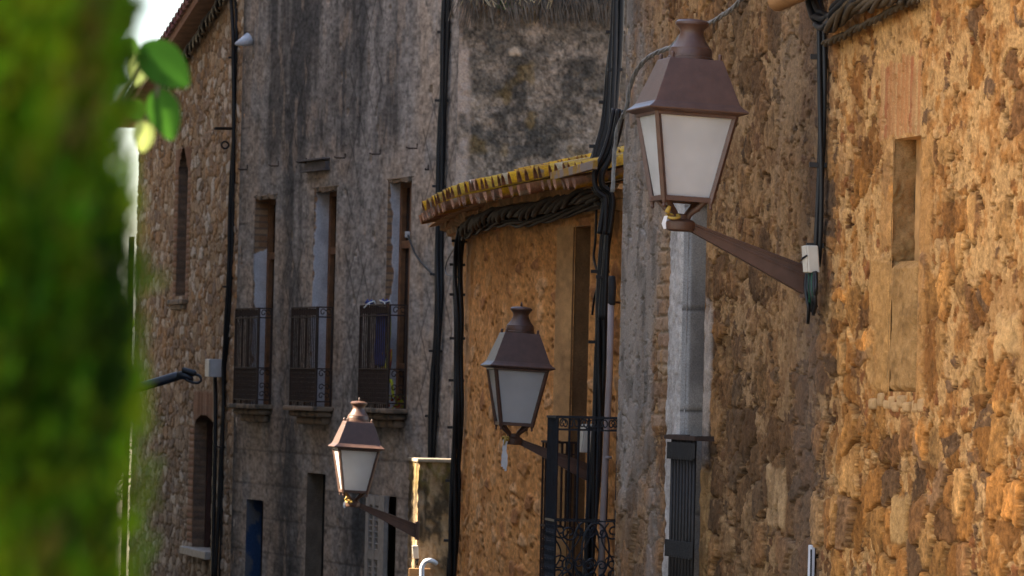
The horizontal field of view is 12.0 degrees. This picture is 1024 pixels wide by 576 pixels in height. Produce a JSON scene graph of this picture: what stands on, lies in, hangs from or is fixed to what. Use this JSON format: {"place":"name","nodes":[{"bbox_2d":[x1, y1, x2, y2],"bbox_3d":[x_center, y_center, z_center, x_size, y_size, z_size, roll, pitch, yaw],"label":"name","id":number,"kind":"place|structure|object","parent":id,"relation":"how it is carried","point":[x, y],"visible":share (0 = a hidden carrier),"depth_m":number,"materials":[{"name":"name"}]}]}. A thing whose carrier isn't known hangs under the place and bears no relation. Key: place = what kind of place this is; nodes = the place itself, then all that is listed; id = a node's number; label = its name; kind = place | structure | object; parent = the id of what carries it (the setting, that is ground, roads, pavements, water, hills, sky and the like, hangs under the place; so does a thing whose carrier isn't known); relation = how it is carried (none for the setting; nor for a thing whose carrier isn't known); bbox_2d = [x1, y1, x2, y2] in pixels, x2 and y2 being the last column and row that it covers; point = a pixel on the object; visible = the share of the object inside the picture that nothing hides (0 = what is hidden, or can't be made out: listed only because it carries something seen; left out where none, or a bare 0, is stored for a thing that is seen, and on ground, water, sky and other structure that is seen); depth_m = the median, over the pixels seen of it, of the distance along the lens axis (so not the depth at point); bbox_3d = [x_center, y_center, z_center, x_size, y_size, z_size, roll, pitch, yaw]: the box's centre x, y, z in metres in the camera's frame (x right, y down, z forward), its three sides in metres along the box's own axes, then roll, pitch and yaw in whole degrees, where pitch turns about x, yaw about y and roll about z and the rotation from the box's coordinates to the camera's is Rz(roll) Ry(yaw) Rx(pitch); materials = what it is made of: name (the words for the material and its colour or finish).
{"place":"outdoors","nodes":[
{"label":"outdoors","id":0,"kind":"place"},
{"bbox_2d":[126,485,129,564],"bbox_3d":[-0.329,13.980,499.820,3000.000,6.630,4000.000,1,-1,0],"label":"ground","id":1,"kind":"structure","parent":0,"point":[127,560],"depth_m":243.79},
{"bbox_2d":[0,0,166,575],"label":"cypress tree","id":2,"kind":"object","parent":1,"relation":"on","point":[74,397],"visible":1,"depth_m":2.30,"materials":[{"name":"green plant"}]},
{"bbox_2d":[121,38,189,151],"bbox_3d":[-0.557,0.844,6.486,0.201,2.361,0.042,1,-1,0],"label":"leafy branch","id":3,"kind":"object","parent":2,"relation":"attached to","point":[163,63],"visible":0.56,"depth_m":6.51,"materials":[{"name":"green plant"}]},
{"bbox_2d":[127,0,247,575],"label":"stone house","id":4,"kind":"structure","parent":1,"relation":"on","point":[182,212],"depth_m":56.69,"materials":[{"name":"brown stone"}]},
{"bbox_2d":[125,237,133,550],"bbox_3d":[-4.866,3.270,60.875,0.123,7.830,0.074,2,-1,-23],"label":"drainpipe","id":5,"kind":"object","parent":4,"relation":"attached to","point":[132,302],"visible":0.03,"depth_m":60.92,"materials":[{"name":"metal"}]},
{"bbox_2d":[161,0,225,88],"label":"roof eave","id":6,"kind":"object","parent":4,"relation":"attached to","point":[203,25],"visible":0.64,"depth_m":55.87,"materials":[{"name":"brown wood"}]},
{"bbox_2d":[204,422,212,546],"bbox_3d":[-3.365,2.259,55.592,0.050,1.441,1.311,2,-1,-13],"label":"window frame","id":7,"kind":"structure","parent":4,"relation":"in","point":[209,424],"depth_m":56.15,"materials":[{"name":"red wood"}]},
{"bbox_2d":[210,432,212,546],"bbox_3d":[-3.330,2.210,55.601,0.293,1.541,1.278,1,-1,0],"label":"window","id":8,"kind":"structure","parent":4,"relation":"in","point":[212,432],"depth_m":56.18,"materials":[{"name":"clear glass"}]},
{"bbox_2d":[205,359,221,376],"bbox_3d":[-3.337,0.893,54.419,0.143,0.200,0.300,2,-1,-13],"label":"utility box","id":9,"kind":"object","parent":4,"relation":"attached to","point":[213,367],"visible":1,"depth_m":54.28,"materials":[{"name":"grey plastic"}]},
{"bbox_2d":[211,377,217,575],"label":"cable","id":10,"kind":"object","parent":4,"relation":"attached to","point":[214,469],"visible":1,"depth_m":54.47,"materials":[{"name":"black rubber"}]},
{"bbox_2d":[214,127,231,129],"bbox_3d":[-3.178,-1.762,53.811,0.036,0.064,0.574,1,-1,16],"label":"wall rod","id":11,"kind":"object","parent":4,"relation":"attached to","point":[222,128],"depth_m":53.73,"materials":[{"name":"metal"}]},
{"bbox_2d":[221,141,229,149],"bbox_3d":[-3.203,-1.596,54.398,0.098,0.100,0.024,1,-1,0],"label":"wall ring","id":12,"kind":"object","parent":4,"relation":"attached to","point":[227,147],"depth_m":54.39,"materials":[{"name":"metal"}]},
{"bbox_2d":[214,0,237,575],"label":"cable","id":13,"kind":"object","parent":4,"relation":"attached to","point":[230,239],"visible":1,"depth_m":53.98,"materials":[{"name":"plastic"}]},
{"bbox_2d":[227,0,626,575],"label":"plastered house","id":14,"kind":"structure","parent":1,"relation":"on","point":[325,256],"depth_m":49.19,"materials":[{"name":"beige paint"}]},
{"bbox_2d":[235,33,252,45],"bbox_3d":[-2.917,-2.712,53.128,0.176,0.151,0.147,2,-1,-36],"label":"insulator","id":15,"kind":"object","parent":14,"relation":"attached to","point":[245,39],"visible":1,"depth_m":53.10,"materials":[{"name":"white ceramic"}]},
{"bbox_2d":[260,501,263,575],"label":"doorway","id":16,"kind":"structure","parent":14,"relation":"in","point":[262,501],"depth_m":52.88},
{"bbox_2d":[263,199,275,404],"bbox_3d":[-2.518,0.140,52.517,0.311,2.254,0.822,1,-1,0],"label":"window","id":17,"kind":"structure","parent":14,"relation":"in","point":[272,202],"depth_m":52.85,"materials":[{"name":"brown glass"}]},
{"bbox_2d":[300,157,329,172],"bbox_3d":[-2.047,-1.275,50.519,0.090,0.130,0.852,2,-1,-18],"label":"wall board","id":18,"kind":"object","parent":14,"relation":"attached to","point":[313,166],"depth_m":50.43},
{"bbox_2d":[321,474,325,575],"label":"doorway","id":19,"kind":"structure","parent":14,"relation":"in","point":[323,510],"depth_m":50.60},
{"bbox_2d":[324,191,336,406],"bbox_3d":[-1.773,0.102,50.283,0.302,2.268,0.793,1,-1,0],"label":"window","id":20,"kind":"structure","parent":14,"relation":"in","point":[333,195],"depth_m":50.60,"materials":[{"name":"brown glass"}]},
{"bbox_2d":[334,153,345,158],"bbox_3d":[-1.752,-1.344,49.564,0.171,0.058,0.046,1,-1,36],"label":"wall rod","id":21,"kind":"object","parent":14,"relation":"attached to","point":[341,157],"depth_m":49.53,"materials":[{"name":"metal"}]},
{"bbox_2d":[363,299,376,307],"bbox_3d":[-1.399,0.162,48.042,0.131,0.115,0.065,1,-1,0],"label":"bag knot","id":22,"kind":"object","parent":14,"relation":"attached to","point":[367,302],"visible":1,"depth_m":48.02,"materials":[{"name":"white plastic"}]},
{"bbox_2d":[374,313,386,366],"bbox_3d":[-1.282,0.478,47.700,0.040,0.596,0.442,2,-1,-18],"label":"hanging cloth","id":23,"kind":"object","parent":14,"relation":"hanging from","point":[380,338],"visible":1,"depth_m":47.66,"materials":[{"name":"blue fabric"}]},
{"bbox_2d":[379,299,391,303],"bbox_3d":[-1.233,0.155,47.538,0.129,0.115,0.065,1,-1,0],"label":"bag knot","id":24,"kind":"object","parent":14,"relation":"attached to","point":[383,301],"visible":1,"depth_m":47.52,"materials":[{"name":"white plastic"}]},
{"bbox_2d":[381,349,391,378],"bbox_3d":[-1.238,0.755,47.605,0.040,0.320,0.401,2,-1,-18],"label":"hanging cloth","id":25,"kind":"object","parent":14,"relation":"hanging from","point":[390,360],"visible":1,"depth_m":47.45,"materials":[{"name":"brown fabric"}]},
{"bbox_2d":[385,337,394,396],"bbox_3d":[-1.190,0.640,47.414,0.047,0.849,0.178,2,-1,-29],"label":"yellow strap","id":26,"kind":"object","parent":14,"relation":"hanging from","point":[391,382],"visible":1,"depth_m":47.34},
{"bbox_2d":[389,395,406,408],"bbox_3d":[-1.126,1.106,47.400,0.237,0.148,0.108,1,-1,0],"label":"balcony plant","id":27,"kind":"object","parent":14,"relation":"on","point":[397,405],"visible":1,"depth_m":47.39,"materials":[{"name":"green plant"}]},
{"bbox_2d":[395,182,411,408],"bbox_3d":[-0.983,0.062,47.769,0.288,2.265,0.751,1,-1,0],"label":"window","id":28,"kind":"structure","parent":14,"relation":"in","point":[405,188],"depth_m":48.06,"materials":[{"name":"brown glass"}]},
{"bbox_2d":[406,143,417,148],"bbox_3d":[-0.971,-1.373,47.186,0.150,0.056,0.047,1,-1,30],"label":"wall rod","id":29,"kind":"object","parent":14,"relation":"attached to","point":[416,147],"depth_m":47.16,"materials":[{"name":"metal"}]},
{"bbox_2d":[407,234,431,272],"bbox_3d":[-0.866,-0.306,46.816,0.020,0.440,0.965,2,-1,-18],"label":"cable","id":30,"kind":"object","parent":14,"relation":"attached to","point":[419,260],"visible":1,"depth_m":46.97,"materials":[{"name":"grey rubber"}]},
{"bbox_2d":[425,0,450,457],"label":"cable bundle","id":31,"kind":"object","parent":14,"relation":"attached to","point":[444,32],"visible":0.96,"depth_m":46.28,"materials":[{"name":"plastic"}]},
{"bbox_2d":[459,0,552,9],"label":"straw tuft","id":32,"kind":"object","parent":14,"relation":"on","point":[487,2],"visible":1,"depth_m":46.08,"materials":[{"name":"plant"}]},
{"bbox_2d":[496,0,523,9],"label":"wall weed","id":33,"kind":"object","parent":14,"relation":"on","point":[501,3],"depth_m":46.14,"materials":[{"name":"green plant"}]},
{"bbox_2d":[448,0,610,32],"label":"dry grass","id":34,"kind":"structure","parent":14,"relation":"hanging from","point":[576,10],"depth_m":46.24,"materials":[{"name":"plant"}]},
{"bbox_2d":[419,146,623,575],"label":"tiled house","id":35,"kind":"structure","parent":1,"relation":"on","point":[542,271],"depth_m":36.78,"materials":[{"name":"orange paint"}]},
{"bbox_2d":[445,248,458,277],"bbox_3d":[-0.505,-0.247,41.648,0.020,0.362,2.305,1,-1,-4],"label":"cable","id":36,"kind":"object","parent":35,"relation":"attached to","point":[446,264],"visible":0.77,"depth_m":42.29,"materials":[{"name":"grey rubber"}]},
{"bbox_2d":[444,226,466,575],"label":"cable bundle","id":37,"kind":"object","parent":35,"relation":"attached to","point":[457,380],"visible":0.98,"depth_m":40.70,"materials":[{"name":"plastic"}]},
{"bbox_2d":[458,188,600,236],"bbox_3d":[0.062,-0.572,37.000,0.226,0.216,5.787,2,-1,-10],"label":"cable bundle","id":38,"kind":"object","parent":35,"relation":"attached to","point":[520,211],"visible":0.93,"depth_m":36.27,"materials":[{"name":"black rubber"}]},
{"bbox_2d":[459,200,600,240],"bbox_3d":[0.058,-0.515,37.373,0.182,0.149,6.132,2,-1,-10],"label":"cable bundle","id":39,"kind":"object","parent":35,"relation":"attached to","point":[570,211],"visible":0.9,"depth_m":36.15,"materials":[{"name":"black rubber"}]},
{"bbox_2d":[481,302,586,479],"bbox_3d":[0.217,0.751,34.456,0.832,1.301,0.466,2,-1,-9],"label":"wall lantern","id":40,"kind":"object","parent":35,"relation":"attached to","point":[517,365],"depth_m":34.29,"materials":[{"name":"brown paint"}]},
{"bbox_2d":[501,436,509,470],"bbox_3d":[-0.048,1.165,34.327,0.058,0.251,0.060,1,-1,0],"label":"ribbon","id":41,"kind":"object","parent":40,"relation":"hanging from","point":[504,462],"visible":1,"depth_m":34.32,"materials":[{"name":"white fabric"}]},
{"bbox_2d":[539,440,576,575],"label":"door","id":42,"kind":"structure","parent":35,"relation":"attached to","point":[542,521],"depth_m":35.15,"materials":[{"name":"wood"}]},
{"bbox_2d":[544,415,617,575],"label":"iron balcony","id":43,"kind":"structure","parent":35,"relation":"attached to","point":[551,520],"depth_m":33.12,"materials":[{"name":"metal"}]},
{"bbox_2d":[580,424,591,452],"bbox_3d":[0.533,1.058,34.271,0.118,0.200,0.163,2,-1,-8],"label":"junction box","id":44,"kind":"object","parent":35,"relation":"attached to","point":[583,441],"visible":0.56,"depth_m":34.19,"materials":[{"name":"beige plastic"}]},
{"bbox_2d":[591,210,597,314],"bbox_3d":[0.600,-0.185,34.494,0.018,0.752,0.198,2,-1,-14],"label":"cable","id":45,"kind":"object","parent":35,"relation":"hanging from","point":[594,249],"visible":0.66,"depth_m":34.54,"materials":[{"name":"black rubber"}]},
{"bbox_2d":[581,0,624,575],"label":"cable bundle","id":46,"kind":"object","parent":35,"relation":"attached to","point":[599,370],"visible":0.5,"depth_m":33.97,"materials":[{"name":"plastic"}]},
{"bbox_2d":[592,108,624,234],"bbox_3d":[0.656,-0.793,33.217,0.224,0.868,0.113,1,-1,0],"label":"cable loop","id":47,"kind":"object","parent":35,"relation":"attached to","point":[607,211],"visible":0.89,"depth_m":33.20,"materials":[{"name":"black rubber"}]},
{"bbox_2d":[598,276,620,575],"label":"conduit pipe","id":48,"kind":"object","parent":35,"relation":"attached to","point":[612,302],"visible":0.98,"depth_m":33.27,"materials":[{"name":"black plastic"}]},
{"bbox_2d":[596,0,623,319],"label":"cable bundle","id":49,"kind":"object","parent":35,"relation":"attached to","point":[616,69],"visible":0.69,"depth_m":33.61,"materials":[{"name":"rubber"}]},
{"bbox_2d":[614,0,915,575],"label":"rubble house","id":50,"kind":"structure","parent":1,"relation":"on","point":[716,419],"depth_m":23.97,"materials":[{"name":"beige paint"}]},
{"bbox_2d":[610,0,743,191],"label":"twisted cable","id":51,"kind":"object","parent":50,"relation":"attached to","point":[720,16],"visible":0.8,"depth_m":25.88,"materials":[{"name":"grey rubber"}]},
{"bbox_2d":[626,19,804,297],"bbox_3d":[0.979,-0.599,22.429,0.832,1.268,0.467,2,-1,-12],"label":"wall lantern","id":52,"kind":"object","parent":50,"relation":"attached to","point":[687,109],"depth_m":22.27,"materials":[{"name":"brown paint"}]},
{"bbox_2d":[662,205,680,228],"bbox_3d":[0.735,-0.323,22.303,0.073,0.109,0.090,1,-1,22],"label":"tape tie","id":53,"kind":"object","parent":52,"relation":"attached to","point":[668,215],"visible":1,"depth_m":22.28,"materials":[{"name":"yellow plastic"}]},
{"bbox_2d":[808,545,814,575],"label":"plastic strip","id":54,"kind":"object","parent":50,"relation":"attached to","point":[811,560],"visible":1,"depth_m":22.28,"materials":[{"name":"white plastic"}]},
{"bbox_2d":[809,0,1023,575],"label":"ochre house","id":55,"kind":"structure","parent":1,"relation":"on","point":[918,450],"depth_m":20.76,"materials":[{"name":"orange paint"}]},
{"bbox_2d":[767,0,805,10],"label":"wooden pole","id":56,"kind":"object","parent":55,"relation":"attached to","point":[777,5],"visible":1,"depth_m":22.41,"materials":[{"name":"brown wood"}]},
{"bbox_2d":[806,30,827,267],"bbox_3d":[1.399,-0.659,22.289,0.084,1.131,0.086,1,-1,0],"label":"cable bundle","id":57,"kind":"object","parent":55,"relation":"attached to","point":[821,57],"visible":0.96,"depth_m":22.27,"materials":[{"name":"rubber"}]},
{"bbox_2d":[801,245,819,272],"bbox_3d":[1.360,-0.132,22.236,0.077,0.124,0.086,2,-1,-12],"label":"junction box","id":58,"kind":"object","parent":57,"relation":"attached to","point":[810,257],"visible":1,"depth_m":22.20,"materials":[{"name":"beige plastic"}]},
{"bbox_2d":[804,271,817,323],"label":"loose wires","id":59,"kind":"object","parent":58,"relation":"hanging from","point":[810,286],"visible":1,"depth_m":22.22,"materials":[{"name":"green plastic"}]},
{"bbox_2d":[805,0,855,32],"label":"cable loop","id":60,"kind":"object","parent":55,"relation":"attached to","point":[818,14],"visible":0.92,"depth_m":22.06,"materials":[{"name":"black rubber"}]},
{"bbox_2d":[822,0,904,33],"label":"cable bundle","id":61,"kind":"object","parent":55,"relation":"attached to","point":[859,7],"visible":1,"depth_m":21.55,"materials":[{"name":"black rubber"}]},
{"bbox_2d":[820,0,919,46],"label":"twisted cable","id":62,"kind":"object","parent":55,"relation":"attached to","point":[855,28],"visible":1,"depth_m":21.51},
{"bbox_2d":[113,0,182,288],"label":"sky","id":63,"kind":"structure","parent":0,"point":[154,22],"materials":[{"name":"white"}]},
{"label":"street","id":64,"kind":"structure","parent":0,"visible":0},
{"bbox_2d":[148,367,201,389],"bbox_3d":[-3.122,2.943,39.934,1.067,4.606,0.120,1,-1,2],"label":"street lamp","id":65,"kind":"object","parent":64,"relation":"on","point":[187,374],"visible":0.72,"depth_m":39.95,"materials":[{"name":"black metal"}]},
{"bbox_2d":[407,457,450,575],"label":"stone pier","id":66,"kind":"structure","parent":64,"relation":"on","point":[428,499],"depth_m":45.30,"materials":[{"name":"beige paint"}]},
{"bbox_2d":[328,397,419,539],"bbox_3d":[-1.256,1.661,44.854,0.832,1.301,0.467,2,-1,-10],"label":"wall lantern","id":67,"kind":"object","parent":66,"relation":"attached to","point":[356,446],"depth_m":44.69,"materials":[{"name":"brown paint"}]},
{"bbox_2d":[343,496,352,507],"bbox_3d":[-1.502,1.966,44.736,0.073,0.109,0.090,1,-1,22],"label":"tape tie","id":68,"kind":"object","parent":67,"relation":"attached to","point":[345,499],"visible":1,"depth_m":44.71,"materials":[{"name":"yellow plastic"}]},
{"bbox_2d":[412,545,418,558],"bbox_3d":[-0.896,2.450,45.207,0.064,0.120,0.055,1,-1,0],"label":"junction box","id":69,"kind":"object","parent":66,"relation":"attached to","point":[415,552],"visible":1,"depth_m":45.18,"materials":[{"name":"beige plastic"}]},
{"bbox_2d":[409,568,430,575],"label":"timber block","id":70,"kind":"structure","parent":66,"relation":"attached to","point":[416,571],"depth_m":45.08,"materials":[{"name":"brown wood"}]},
{"bbox_2d":[419,558,437,575],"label":"bent pipe","id":71,"kind":"object","parent":66,"relation":"attached to","point":[426,561],"visible":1,"depth_m":44.94,"materials":[{"name":"white metal"}]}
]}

